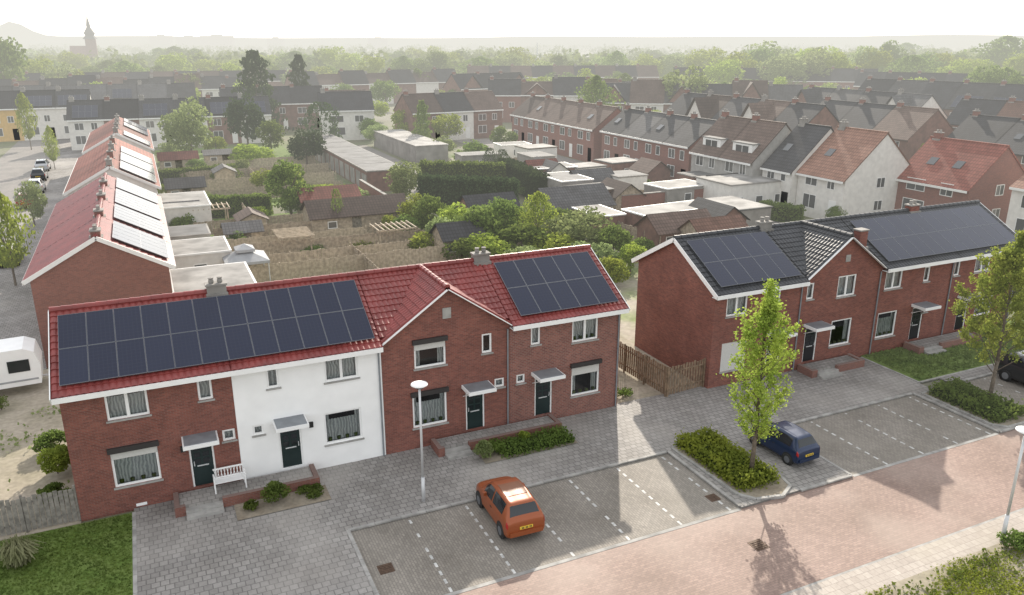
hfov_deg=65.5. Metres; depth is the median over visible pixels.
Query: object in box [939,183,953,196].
window
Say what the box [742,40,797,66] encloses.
leafy tree
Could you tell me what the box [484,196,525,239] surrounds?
leafy tree
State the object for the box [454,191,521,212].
garden shed
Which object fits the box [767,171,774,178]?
window
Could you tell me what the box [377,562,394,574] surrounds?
drain cover
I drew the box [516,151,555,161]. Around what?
outbuilding
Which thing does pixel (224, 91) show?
terraced house
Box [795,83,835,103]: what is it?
terraced house
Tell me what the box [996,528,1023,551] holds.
shrub
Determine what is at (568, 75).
leafy tree
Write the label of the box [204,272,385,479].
white house
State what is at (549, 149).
outbuilding
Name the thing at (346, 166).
garage door
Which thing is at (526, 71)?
terraced house
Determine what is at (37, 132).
window
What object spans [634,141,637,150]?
window
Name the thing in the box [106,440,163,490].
window
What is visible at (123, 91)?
terraced house
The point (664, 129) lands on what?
terraced house
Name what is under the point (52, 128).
door
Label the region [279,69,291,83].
leafy tree
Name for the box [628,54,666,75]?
leafy tree
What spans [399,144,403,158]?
garage door
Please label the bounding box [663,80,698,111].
terraced house
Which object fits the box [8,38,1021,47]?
hill ridge
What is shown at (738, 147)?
window
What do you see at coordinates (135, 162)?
terraced house
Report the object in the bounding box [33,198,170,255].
terraced house
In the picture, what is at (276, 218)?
wooden fence
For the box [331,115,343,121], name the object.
window
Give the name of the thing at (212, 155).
garden shed
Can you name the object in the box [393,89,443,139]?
terraced house
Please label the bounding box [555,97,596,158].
terraced house
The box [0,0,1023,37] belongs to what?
sky
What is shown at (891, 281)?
window
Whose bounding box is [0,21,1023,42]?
hills
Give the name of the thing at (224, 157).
door
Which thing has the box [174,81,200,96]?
leafy tree
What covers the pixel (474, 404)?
door
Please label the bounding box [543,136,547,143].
window
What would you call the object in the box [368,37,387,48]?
apartment block
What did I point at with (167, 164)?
window
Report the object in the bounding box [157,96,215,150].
leafy tree
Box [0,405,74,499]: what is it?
yard weeds
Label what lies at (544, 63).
leafy tree
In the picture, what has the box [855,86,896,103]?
terraced house
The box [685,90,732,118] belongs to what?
terraced house
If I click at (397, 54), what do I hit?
leafy tree
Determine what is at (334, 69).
leafy tree
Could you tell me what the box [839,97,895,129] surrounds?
terraced house
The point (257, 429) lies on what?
window
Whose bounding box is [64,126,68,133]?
window
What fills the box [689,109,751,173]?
terraced house
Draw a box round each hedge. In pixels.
[157,163,236,184]
[208,192,273,217]
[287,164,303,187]
[416,172,519,208]
[418,158,506,177]
[496,424,575,458]
[498,156,549,197]
[673,424,780,491]
[759,199,806,222]
[927,376,1023,422]
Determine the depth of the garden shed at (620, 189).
85.58 m
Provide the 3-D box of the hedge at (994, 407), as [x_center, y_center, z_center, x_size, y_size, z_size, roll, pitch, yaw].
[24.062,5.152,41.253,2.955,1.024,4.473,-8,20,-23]
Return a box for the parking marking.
[408,378,1020,591]
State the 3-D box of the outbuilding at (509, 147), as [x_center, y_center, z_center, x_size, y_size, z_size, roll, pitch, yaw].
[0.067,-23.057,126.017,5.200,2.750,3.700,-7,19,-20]
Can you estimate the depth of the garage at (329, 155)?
117.73 m
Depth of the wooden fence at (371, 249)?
65.87 m
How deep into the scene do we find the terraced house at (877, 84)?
172.60 m
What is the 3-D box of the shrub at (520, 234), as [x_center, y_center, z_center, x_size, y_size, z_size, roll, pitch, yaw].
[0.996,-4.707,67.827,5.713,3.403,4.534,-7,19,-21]
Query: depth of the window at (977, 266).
50.41 m
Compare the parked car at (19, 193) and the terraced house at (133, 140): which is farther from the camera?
the terraced house at (133, 140)
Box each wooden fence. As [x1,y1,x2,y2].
[159,155,317,168]
[179,162,330,179]
[188,213,303,234]
[190,181,342,197]
[205,171,336,190]
[213,221,310,242]
[227,226,366,252]
[230,228,424,263]
[248,167,267,193]
[248,239,432,274]
[248,245,446,282]
[350,242,378,269]
[398,215,445,260]
[617,221,660,243]
[618,341,705,396]
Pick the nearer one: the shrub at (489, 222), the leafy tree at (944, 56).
the shrub at (489, 222)
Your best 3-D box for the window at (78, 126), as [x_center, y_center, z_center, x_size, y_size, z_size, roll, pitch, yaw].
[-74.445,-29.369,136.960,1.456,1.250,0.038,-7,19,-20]
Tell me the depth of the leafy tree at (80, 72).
244.87 m
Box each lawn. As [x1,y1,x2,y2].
[0,513,132,594]
[155,144,327,204]
[210,212,296,236]
[862,319,1023,380]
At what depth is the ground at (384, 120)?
147.36 m
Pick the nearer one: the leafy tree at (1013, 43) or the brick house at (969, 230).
the brick house at (969, 230)
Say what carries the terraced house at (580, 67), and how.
on the ground at (384, 120)
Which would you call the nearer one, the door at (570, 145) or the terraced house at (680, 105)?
the door at (570, 145)
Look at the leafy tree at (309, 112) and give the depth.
136.32 m
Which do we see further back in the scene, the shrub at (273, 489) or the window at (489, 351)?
the window at (489, 351)
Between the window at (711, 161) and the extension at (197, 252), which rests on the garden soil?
the extension at (197, 252)
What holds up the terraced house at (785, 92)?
on the ground at (384, 120)
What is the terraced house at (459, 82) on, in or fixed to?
on the ground at (384, 120)
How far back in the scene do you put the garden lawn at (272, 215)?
84.96 m
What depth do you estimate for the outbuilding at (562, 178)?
90.80 m
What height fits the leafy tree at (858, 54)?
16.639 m
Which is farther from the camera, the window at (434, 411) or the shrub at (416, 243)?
the shrub at (416, 243)
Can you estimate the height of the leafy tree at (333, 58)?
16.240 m
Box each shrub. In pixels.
[0,395,8,409]
[32,429,65,452]
[36,444,70,473]
[36,481,72,503]
[157,184,166,193]
[168,212,195,225]
[202,136,227,149]
[210,167,244,178]
[227,143,275,160]
[234,159,249,174]
[243,499,258,510]
[252,206,271,215]
[260,480,291,502]
[295,483,323,498]
[300,244,325,255]
[311,183,344,186]
[352,239,374,247]
[358,187,369,195]
[381,214,395,233]
[392,213,423,232]
[407,231,434,251]
[424,216,453,234]
[431,135,456,151]
[440,237,480,259]
[452,139,489,159]
[453,204,505,244]
[465,231,513,255]
[472,439,493,458]
[488,438,504,452]
[494,223,555,252]
[504,245,541,253]
[518,430,530,439]
[526,232,576,249]
[571,240,618,259]
[594,223,635,252]
[599,255,630,282]
[616,241,646,273]
[617,387,633,396]
[631,237,654,251]
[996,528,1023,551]
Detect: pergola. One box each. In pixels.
[193,202,229,219]
[272,226,314,252]
[369,220,416,243]
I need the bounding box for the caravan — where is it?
[0,336,48,388]
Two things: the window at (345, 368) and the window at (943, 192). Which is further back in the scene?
the window at (943, 192)
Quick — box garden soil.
[253,210,638,343]
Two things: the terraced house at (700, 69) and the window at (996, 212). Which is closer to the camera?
the window at (996, 212)
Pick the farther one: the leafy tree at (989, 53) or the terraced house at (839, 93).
the leafy tree at (989, 53)
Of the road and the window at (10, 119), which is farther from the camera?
the window at (10, 119)
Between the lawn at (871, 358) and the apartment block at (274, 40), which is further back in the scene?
the apartment block at (274, 40)
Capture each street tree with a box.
[716,278,805,469]
[948,229,1023,396]
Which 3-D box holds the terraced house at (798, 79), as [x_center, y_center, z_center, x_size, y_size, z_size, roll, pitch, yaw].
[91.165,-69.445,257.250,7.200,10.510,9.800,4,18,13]
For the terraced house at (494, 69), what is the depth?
279.65 m
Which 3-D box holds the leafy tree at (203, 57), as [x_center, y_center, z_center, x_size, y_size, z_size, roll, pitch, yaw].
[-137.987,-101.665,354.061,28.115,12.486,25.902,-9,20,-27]
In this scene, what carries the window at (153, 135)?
in the terraced house at (151, 111)
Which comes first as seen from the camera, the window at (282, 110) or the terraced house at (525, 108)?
the terraced house at (525, 108)
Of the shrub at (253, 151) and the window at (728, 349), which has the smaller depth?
the window at (728, 349)
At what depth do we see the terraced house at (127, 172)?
72.20 m
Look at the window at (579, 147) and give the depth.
126.01 m
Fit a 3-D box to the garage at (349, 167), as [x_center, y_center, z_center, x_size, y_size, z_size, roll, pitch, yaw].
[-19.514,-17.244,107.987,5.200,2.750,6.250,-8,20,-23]
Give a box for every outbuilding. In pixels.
[454,150,500,162]
[493,141,531,157]
[514,144,557,157]
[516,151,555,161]
[532,162,577,171]
[547,171,593,186]
[568,182,613,192]
[570,162,606,169]
[571,204,625,230]
[594,157,637,170]
[611,170,648,189]
[621,200,696,227]
[643,179,703,202]
[677,171,714,180]
[705,196,772,226]
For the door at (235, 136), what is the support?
in the terraced house at (215, 106)
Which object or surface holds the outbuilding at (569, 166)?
on the back yards
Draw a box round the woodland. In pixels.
[12,42,1021,78]
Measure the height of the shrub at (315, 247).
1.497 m
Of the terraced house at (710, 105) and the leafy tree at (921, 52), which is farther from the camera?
the leafy tree at (921, 52)
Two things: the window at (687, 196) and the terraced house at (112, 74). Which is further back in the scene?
the terraced house at (112, 74)
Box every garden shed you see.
[156,150,198,169]
[162,200,199,203]
[163,176,206,192]
[201,148,246,164]
[211,163,237,186]
[220,219,264,239]
[232,206,269,224]
[294,184,361,213]
[300,193,407,239]
[429,220,485,260]
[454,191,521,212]
[524,158,557,165]
[527,183,616,223]
[534,156,569,172]
[569,167,614,182]
[601,177,645,210]
[628,157,673,181]
[633,208,711,247]
[677,214,748,234]
[688,197,750,220]
[706,173,737,175]
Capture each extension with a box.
[158,191,211,226]
[168,223,210,240]
[169,236,231,268]
[170,261,256,292]
[695,173,780,202]
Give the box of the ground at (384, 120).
[0,48,1017,539]
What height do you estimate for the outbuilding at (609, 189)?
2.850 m
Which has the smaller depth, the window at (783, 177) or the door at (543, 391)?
the door at (543, 391)
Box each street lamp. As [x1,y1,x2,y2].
[411,380,427,501]
[999,426,1023,541]
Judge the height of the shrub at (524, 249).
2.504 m
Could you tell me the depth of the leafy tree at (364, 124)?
150.31 m
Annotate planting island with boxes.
[675,447,787,496]
[925,392,1023,425]
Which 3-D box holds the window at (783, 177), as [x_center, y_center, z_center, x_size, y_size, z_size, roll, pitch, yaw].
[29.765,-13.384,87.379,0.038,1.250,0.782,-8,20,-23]
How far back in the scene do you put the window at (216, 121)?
144.55 m
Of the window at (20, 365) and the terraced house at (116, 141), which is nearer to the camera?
the window at (20, 365)
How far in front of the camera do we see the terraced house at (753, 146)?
91.62 m
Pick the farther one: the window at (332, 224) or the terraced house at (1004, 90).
the terraced house at (1004, 90)
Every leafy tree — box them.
[0,36,29,80]
[0,191,38,285]
[13,180,47,224]
[14,92,39,149]
[16,56,56,72]
[25,49,39,55]
[30,53,58,61]
[30,59,64,68]
[40,61,78,77]
[41,125,59,167]
[56,51,90,68]
[72,69,83,74]
[73,66,99,71]
[83,57,102,66]
[91,60,115,71]
[100,60,149,71]
[116,54,154,66]
[147,65,171,70]
[148,47,175,56]
[152,46,187,63]
[154,52,195,70]
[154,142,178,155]
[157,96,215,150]
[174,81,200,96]
[176,72,202,86]
[182,48,211,58]
[186,55,231,64]
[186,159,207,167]
[192,59,228,70]
[211,50,233,61]
[217,62,242,70]
[222,92,264,144]
[225,59,243,68]
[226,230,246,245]
[233,51,245,60]
[239,58,281,69]
[249,168,270,186]
[254,119,285,153]
[259,53,277,62]
[263,159,313,214]
[269,50,323,69]
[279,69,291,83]
[286,128,326,163]
[295,101,342,137]
[310,66,337,73]
[315,46,356,73]
[315,66,338,72]
[329,83,355,89]
[340,52,365,67]
[356,54,384,72]
[356,117,379,139]
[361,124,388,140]
[369,79,401,105]
[373,100,389,120]
[380,55,426,72]
[382,51,415,62]
[383,160,421,195]
[390,109,407,130]
[392,57,436,71]
[395,192,430,218]
[405,47,427,62]
[410,193,447,229]
[413,67,429,77]
[425,46,448,55]
[425,50,451,68]
[430,201,472,225]
[431,113,465,139]
[442,52,467,71]
[448,49,475,64]
[452,56,499,73]
[470,49,497,65]
[481,48,502,59]
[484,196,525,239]
[488,52,526,65]
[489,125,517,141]
[497,46,538,65]
[502,49,533,65]
[506,207,535,225]
[512,191,563,230]
[525,76,551,80]
[529,60,553,65]
[537,53,555,63]
[540,206,613,244]
[544,72,575,77]
[544,207,571,221]
[549,53,576,64]
[574,75,625,107]
[577,68,594,78]
[589,57,619,64]
[597,50,633,64]
[603,71,625,79]
[615,73,632,80]
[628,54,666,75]
[644,49,665,59]
[653,55,670,76]
[660,53,686,76]
[660,64,710,98]
[683,46,726,66]
[703,57,744,83]
[721,51,761,67]
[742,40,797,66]
[745,45,781,67]
[754,54,811,83]
[768,76,787,83]
[786,46,834,76]
[795,45,851,66]
[818,51,861,67]
[819,82,843,88]
[825,205,846,217]
[846,45,885,71]
[853,47,894,70]
[878,55,944,72]
[879,40,908,69]
[896,42,923,54]
[903,77,927,79]
[905,51,946,72]
[916,48,944,55]
[922,51,963,66]
[933,59,973,72]
[946,51,969,58]
[955,34,1023,66]
[955,57,984,67]
[958,49,978,58]
[959,59,1001,73]
[963,64,1017,83]
[977,45,1019,67]
[1002,50,1023,74]
[1006,71,1023,83]
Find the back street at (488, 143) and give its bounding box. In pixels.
[454,139,782,223]
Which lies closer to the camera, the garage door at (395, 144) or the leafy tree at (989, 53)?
the garage door at (395, 144)
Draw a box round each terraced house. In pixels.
[0,79,11,85]
[0,85,12,90]
[0,90,24,141]
[11,78,38,84]
[12,82,44,89]
[18,86,60,140]
[21,214,175,368]
[24,70,45,80]
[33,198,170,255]
[39,75,66,84]
[42,184,166,234]
[45,81,76,89]
[50,172,163,217]
[54,85,91,138]
[63,156,161,195]
[66,96,103,149]
[67,72,95,83]
[67,148,158,182]
[71,141,156,173]
[75,135,154,164]
[77,81,107,98]
[78,72,100,75]
[82,125,153,153]
[84,121,152,146]
[86,117,151,141]
[88,113,149,136]
[96,75,122,83]
[100,70,124,78]
[102,95,139,124]
[106,80,137,98]
[123,76,148,82]
[125,69,149,78]
[136,80,167,97]
[137,94,175,146]
[148,74,174,82]
[149,69,172,76]
[166,79,195,97]
[172,93,208,145]
[173,69,196,75]
[174,71,201,96]
[196,69,219,75]
[200,73,226,96]
[204,93,241,143]
[219,68,241,76]
[219,83,250,96]
[225,75,246,86]
[237,92,271,143]
[256,84,292,129]
[266,69,284,85]
[284,69,318,85]
[288,82,321,129]
[315,71,342,89]
[317,87,373,139]
[324,86,365,90]
[338,68,368,90]
[364,71,393,103]
[385,67,416,103]
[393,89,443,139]
[411,70,438,92]
[431,66,456,91]
[434,88,474,139]
[442,71,484,91]
[463,88,503,138]
[467,64,488,72]
[476,70,501,90]
[488,75,520,121]
[489,63,510,72]
[499,71,526,80]
[510,63,532,78]
[510,91,544,141]
[520,78,553,103]
[524,93,560,143]
[531,64,553,80]
[539,95,577,145]
[552,64,574,76]
[552,74,585,100]
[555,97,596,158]
[573,64,595,76]
[573,100,620,161]
[585,75,617,103]
[594,63,615,78]
[596,79,630,110]
[600,103,644,158]
[615,63,637,78]
[618,78,630,82]
[619,105,666,158]
[629,76,664,112]
[635,63,658,78]
[640,108,690,162]
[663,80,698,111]
[663,88,707,115]
[663,111,716,179]
[673,65,695,82]
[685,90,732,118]
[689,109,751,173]
[695,65,715,82]
[701,84,731,95]
[712,92,760,119]
[718,112,791,175]
[732,76,768,98]
[739,65,760,79]
[740,94,791,120]
[760,116,833,204]
[761,67,784,82]
[768,81,802,100]
[774,97,838,129]
[785,68,807,88]
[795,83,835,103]
[795,119,909,218]
[807,68,830,87]
[820,95,857,120]
[830,66,854,88]
[830,84,864,100]
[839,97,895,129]
[853,69,886,89]
[854,66,877,80]
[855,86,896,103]
[858,75,896,91]
[872,100,953,160]
[885,69,916,79]
[886,88,947,118]
[888,76,928,93]
[894,129,1023,223]
[914,70,946,80]
[920,77,962,109]
[944,70,974,81]
[944,78,999,115]
[947,93,1007,129]
[947,109,1019,142]
[990,79,1023,100]
[996,114,1023,168]
[997,96,1023,117]
[1006,175,1023,234]
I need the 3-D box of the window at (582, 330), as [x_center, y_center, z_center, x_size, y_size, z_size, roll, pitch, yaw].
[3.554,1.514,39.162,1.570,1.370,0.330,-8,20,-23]
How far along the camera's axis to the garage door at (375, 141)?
141.47 m
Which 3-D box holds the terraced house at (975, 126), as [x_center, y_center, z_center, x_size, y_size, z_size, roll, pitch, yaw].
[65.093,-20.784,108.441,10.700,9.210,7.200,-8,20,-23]
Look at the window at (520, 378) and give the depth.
38.39 m
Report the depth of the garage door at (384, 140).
136.19 m
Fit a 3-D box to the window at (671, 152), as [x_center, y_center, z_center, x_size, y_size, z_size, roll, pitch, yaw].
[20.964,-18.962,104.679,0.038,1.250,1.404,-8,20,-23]
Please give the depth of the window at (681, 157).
102.72 m
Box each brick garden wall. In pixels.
[359,179,415,212]
[621,188,703,208]
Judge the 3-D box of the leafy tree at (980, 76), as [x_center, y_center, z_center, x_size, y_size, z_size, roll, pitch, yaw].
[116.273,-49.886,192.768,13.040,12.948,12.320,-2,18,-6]
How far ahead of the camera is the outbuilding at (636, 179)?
95.26 m
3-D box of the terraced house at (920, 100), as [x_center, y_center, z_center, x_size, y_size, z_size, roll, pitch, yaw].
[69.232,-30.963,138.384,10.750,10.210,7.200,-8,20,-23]
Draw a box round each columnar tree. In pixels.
[330,188,343,212]
[481,147,496,161]
[495,149,507,162]
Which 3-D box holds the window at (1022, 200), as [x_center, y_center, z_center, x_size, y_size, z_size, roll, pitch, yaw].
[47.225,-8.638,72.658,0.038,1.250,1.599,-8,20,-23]
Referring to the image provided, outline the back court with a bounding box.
[359,145,419,193]
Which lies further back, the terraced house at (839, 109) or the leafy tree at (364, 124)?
the leafy tree at (364, 124)
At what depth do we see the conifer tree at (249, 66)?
157.83 m
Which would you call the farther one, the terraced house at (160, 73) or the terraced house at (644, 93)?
the terraced house at (160, 73)
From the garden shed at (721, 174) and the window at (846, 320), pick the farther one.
the garden shed at (721, 174)
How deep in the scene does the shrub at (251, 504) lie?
31.92 m
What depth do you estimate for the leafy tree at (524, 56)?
348.31 m
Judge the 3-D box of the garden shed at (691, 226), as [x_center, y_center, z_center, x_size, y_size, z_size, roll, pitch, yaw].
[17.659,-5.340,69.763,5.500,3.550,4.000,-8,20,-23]
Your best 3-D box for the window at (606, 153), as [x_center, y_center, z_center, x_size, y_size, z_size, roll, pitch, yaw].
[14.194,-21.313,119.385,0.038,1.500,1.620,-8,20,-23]
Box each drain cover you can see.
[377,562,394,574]
[705,493,720,501]
[747,539,769,550]
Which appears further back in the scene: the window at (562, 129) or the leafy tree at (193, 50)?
the leafy tree at (193, 50)
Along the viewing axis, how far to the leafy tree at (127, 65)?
273.92 m
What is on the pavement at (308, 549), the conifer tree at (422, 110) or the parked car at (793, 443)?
the parked car at (793, 443)
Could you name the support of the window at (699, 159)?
in the terraced house at (719, 136)
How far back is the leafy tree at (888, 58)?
273.77 m
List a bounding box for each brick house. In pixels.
[48,289,242,521]
[356,258,511,454]
[470,244,629,423]
[631,225,809,388]
[755,216,886,369]
[841,208,961,353]
[904,200,1016,334]
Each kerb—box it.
[132,357,1023,594]
[671,436,791,499]
[780,508,1023,594]
[921,390,1023,427]
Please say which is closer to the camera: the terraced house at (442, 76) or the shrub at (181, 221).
the shrub at (181, 221)
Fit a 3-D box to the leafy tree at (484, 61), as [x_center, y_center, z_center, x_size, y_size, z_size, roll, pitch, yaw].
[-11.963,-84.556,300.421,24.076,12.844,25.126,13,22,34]
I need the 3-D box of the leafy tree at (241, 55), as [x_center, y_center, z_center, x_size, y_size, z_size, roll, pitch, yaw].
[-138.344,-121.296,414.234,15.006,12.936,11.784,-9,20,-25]
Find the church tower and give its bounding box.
[70,15,97,62]
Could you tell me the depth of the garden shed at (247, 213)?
75.91 m
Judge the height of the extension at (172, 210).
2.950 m
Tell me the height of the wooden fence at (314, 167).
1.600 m
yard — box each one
[0,369,80,540]
[617,335,697,403]
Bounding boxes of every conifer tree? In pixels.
[230,49,294,130]
[285,54,310,85]
[411,100,435,139]
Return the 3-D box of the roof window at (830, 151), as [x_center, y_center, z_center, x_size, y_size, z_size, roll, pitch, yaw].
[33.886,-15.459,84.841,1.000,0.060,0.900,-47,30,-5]
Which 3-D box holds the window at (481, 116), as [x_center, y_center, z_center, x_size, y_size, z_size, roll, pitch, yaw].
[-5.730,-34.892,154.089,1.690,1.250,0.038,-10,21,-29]
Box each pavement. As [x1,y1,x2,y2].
[0,139,85,368]
[134,359,1005,594]
[787,510,1023,594]
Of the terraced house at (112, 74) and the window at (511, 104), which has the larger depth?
the terraced house at (112, 74)
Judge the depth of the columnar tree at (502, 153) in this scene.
110.06 m
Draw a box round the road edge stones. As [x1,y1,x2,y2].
[444,433,997,594]
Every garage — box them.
[302,134,338,149]
[310,138,347,159]
[317,142,356,162]
[324,146,366,171]
[333,151,377,177]
[343,156,391,183]
[354,162,399,191]
[373,129,409,149]
[382,132,421,154]
[392,136,433,158]
[403,140,448,164]
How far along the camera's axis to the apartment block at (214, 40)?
1801.24 m
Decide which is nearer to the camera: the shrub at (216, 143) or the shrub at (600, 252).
the shrub at (600, 252)
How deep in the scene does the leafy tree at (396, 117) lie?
149.32 m
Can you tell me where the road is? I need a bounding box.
[456,429,1023,594]
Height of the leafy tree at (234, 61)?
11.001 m
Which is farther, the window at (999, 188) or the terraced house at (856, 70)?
the terraced house at (856, 70)
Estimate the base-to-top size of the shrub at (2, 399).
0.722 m
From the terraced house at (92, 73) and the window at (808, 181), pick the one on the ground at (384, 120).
the terraced house at (92, 73)
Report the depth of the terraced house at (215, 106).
145.34 m
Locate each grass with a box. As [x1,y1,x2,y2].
[0,532,44,569]
[864,540,1023,594]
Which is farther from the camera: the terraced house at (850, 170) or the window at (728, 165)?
the window at (728, 165)
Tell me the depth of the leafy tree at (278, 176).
83.28 m
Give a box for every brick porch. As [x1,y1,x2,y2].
[173,463,319,520]
[431,414,561,459]
[797,353,864,379]
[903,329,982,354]
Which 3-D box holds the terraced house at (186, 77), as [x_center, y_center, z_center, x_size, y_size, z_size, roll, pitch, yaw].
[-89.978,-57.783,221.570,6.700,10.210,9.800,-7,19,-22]
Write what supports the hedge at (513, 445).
on the flower bed at (494, 457)
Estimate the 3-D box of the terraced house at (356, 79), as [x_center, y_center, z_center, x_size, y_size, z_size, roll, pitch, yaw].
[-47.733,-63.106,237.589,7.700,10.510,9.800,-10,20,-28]
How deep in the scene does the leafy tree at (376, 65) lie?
300.17 m
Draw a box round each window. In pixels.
[6,359,30,373]
[7,116,13,122]
[31,127,39,134]
[43,115,50,121]
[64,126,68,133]
[74,123,83,130]
[75,136,86,144]
[90,122,97,129]
[104,390,151,423]
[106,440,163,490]
[145,121,154,127]
[150,133,156,141]
[164,162,171,166]
[193,263,207,266]
[196,380,214,402]
[213,119,221,125]
[213,131,223,138]
[222,428,237,443]
[252,424,265,437]
[266,369,281,390]
[279,108,285,113]
[298,107,306,112]
[298,117,307,124]
[323,407,364,446]
[324,356,359,384]
[328,221,337,228]
[329,127,345,134]
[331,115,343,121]
[355,115,363,121]
[410,386,448,430]
[412,335,447,370]
[463,115,467,120]
[478,125,486,132]
[479,114,485,120]
[481,333,493,355]
[492,113,496,119]
[495,377,505,388]
[509,102,513,107]
[515,374,526,385]
[528,133,532,141]
[530,327,541,346]
[543,123,547,131]
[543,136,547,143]
[559,140,564,149]
[560,127,564,134]
[570,358,601,398]
[571,318,598,344]
[577,144,582,154]
[578,130,582,138]
[586,132,589,140]
[604,150,609,157]
[605,135,609,144]
[613,137,616,145]
[624,139,629,148]
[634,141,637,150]
[635,106,643,109]
[645,143,651,153]
[655,145,659,154]
[667,164,674,176]
[668,148,674,158]
[679,150,683,160]
[684,192,691,200]
[695,155,703,165]
[705,139,717,146]
[709,158,714,168]
[719,341,745,373]
[725,161,733,172]
[725,296,747,318]
[735,144,748,152]
[739,164,745,174]
[755,195,762,202]
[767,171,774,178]
[774,193,779,202]
[780,174,785,181]
[782,143,793,150]
[802,192,815,208]
[805,177,817,186]
[805,283,814,300]
[824,148,835,155]
[826,181,834,189]
[828,317,851,348]
[835,274,856,298]
[873,200,881,210]
[874,310,896,339]
[876,177,885,187]
[883,271,902,291]
[901,197,923,208]
[906,177,925,191]
[922,266,930,282]
[926,157,939,164]
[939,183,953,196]
[952,160,965,168]
[953,261,960,277]
[973,257,990,273]
[973,295,992,315]
[992,208,1000,217]
[995,184,1004,195]
[1013,134,1023,139]
[1014,217,1023,232]
[1020,195,1023,208]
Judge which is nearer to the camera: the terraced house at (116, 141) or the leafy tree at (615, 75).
the terraced house at (116, 141)
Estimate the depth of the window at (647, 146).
109.42 m
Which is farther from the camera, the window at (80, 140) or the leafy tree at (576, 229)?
the window at (80, 140)
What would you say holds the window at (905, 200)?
in the terraced house at (940, 169)
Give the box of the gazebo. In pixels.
[222,244,270,280]
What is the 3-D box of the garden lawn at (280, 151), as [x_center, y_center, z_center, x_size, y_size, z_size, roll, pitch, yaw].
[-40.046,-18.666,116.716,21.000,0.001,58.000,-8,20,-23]
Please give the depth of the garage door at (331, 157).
116.20 m
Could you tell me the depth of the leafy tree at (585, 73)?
246.41 m
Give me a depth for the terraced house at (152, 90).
183.34 m
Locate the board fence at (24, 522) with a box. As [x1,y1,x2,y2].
[0,485,80,536]
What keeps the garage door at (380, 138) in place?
in the garage at (378, 141)
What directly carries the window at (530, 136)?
in the terraced house at (535, 115)
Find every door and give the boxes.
[13,129,19,139]
[49,127,55,137]
[175,160,182,167]
[189,446,216,486]
[222,155,228,163]
[232,133,238,142]
[241,230,250,239]
[278,429,303,467]
[283,119,287,128]
[321,152,324,162]
[325,152,329,167]
[330,155,333,170]
[334,157,338,173]
[339,160,343,176]
[345,164,349,180]
[350,166,354,183]
[352,216,361,234]
[356,170,360,186]
[361,173,366,181]
[374,135,377,146]
[378,136,382,149]
[383,138,387,151]
[388,140,392,153]
[394,142,397,155]
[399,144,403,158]
[405,146,409,160]
[410,148,415,163]
[466,127,469,137]
[466,394,483,429]
[534,379,551,415]
[569,143,571,156]
[587,148,590,161]
[765,335,777,367]
[780,191,787,202]
[802,328,816,361]
[828,200,835,208]
[908,308,922,338]
[954,299,966,329]
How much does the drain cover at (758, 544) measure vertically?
0.030 m
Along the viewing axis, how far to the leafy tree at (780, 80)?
208.99 m
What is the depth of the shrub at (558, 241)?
65.77 m
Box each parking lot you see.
[351,453,741,594]
[796,395,997,474]
[966,373,1023,404]
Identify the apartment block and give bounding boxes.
[149,34,173,48]
[175,35,200,47]
[200,34,234,48]
[266,37,284,48]
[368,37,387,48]
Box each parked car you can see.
[15,192,30,207]
[27,178,45,192]
[30,167,48,180]
[34,158,50,170]
[476,476,544,538]
[748,420,819,465]
[997,350,1023,382]
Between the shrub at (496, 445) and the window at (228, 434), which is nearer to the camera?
the window at (228, 434)
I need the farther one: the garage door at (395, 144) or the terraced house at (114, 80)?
the terraced house at (114, 80)
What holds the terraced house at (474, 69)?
on the ground at (384, 120)
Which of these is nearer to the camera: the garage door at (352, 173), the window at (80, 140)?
the garage door at (352, 173)
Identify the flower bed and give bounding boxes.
[234,485,330,519]
[474,430,577,463]
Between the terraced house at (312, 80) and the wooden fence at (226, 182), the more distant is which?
the terraced house at (312, 80)
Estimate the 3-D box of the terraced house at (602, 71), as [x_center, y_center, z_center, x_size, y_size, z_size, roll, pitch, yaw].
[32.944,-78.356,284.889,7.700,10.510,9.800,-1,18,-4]
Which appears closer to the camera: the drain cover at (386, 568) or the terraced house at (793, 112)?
the drain cover at (386, 568)
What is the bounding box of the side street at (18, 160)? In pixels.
[0,139,56,219]
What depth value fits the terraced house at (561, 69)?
281.23 m
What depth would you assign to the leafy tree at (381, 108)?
186.50 m
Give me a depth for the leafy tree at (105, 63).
303.76 m
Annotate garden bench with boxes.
[212,463,246,493]
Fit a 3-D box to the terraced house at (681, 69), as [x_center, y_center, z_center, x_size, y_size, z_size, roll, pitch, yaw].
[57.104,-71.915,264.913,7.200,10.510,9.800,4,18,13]
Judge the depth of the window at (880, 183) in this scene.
82.84 m
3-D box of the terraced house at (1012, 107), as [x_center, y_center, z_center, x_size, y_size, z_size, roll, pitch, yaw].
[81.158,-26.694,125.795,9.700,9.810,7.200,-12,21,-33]
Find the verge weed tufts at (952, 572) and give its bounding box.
[876,544,1022,594]
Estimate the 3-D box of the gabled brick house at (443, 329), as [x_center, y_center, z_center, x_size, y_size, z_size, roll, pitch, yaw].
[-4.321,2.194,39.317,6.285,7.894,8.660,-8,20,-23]
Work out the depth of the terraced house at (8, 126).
149.78 m

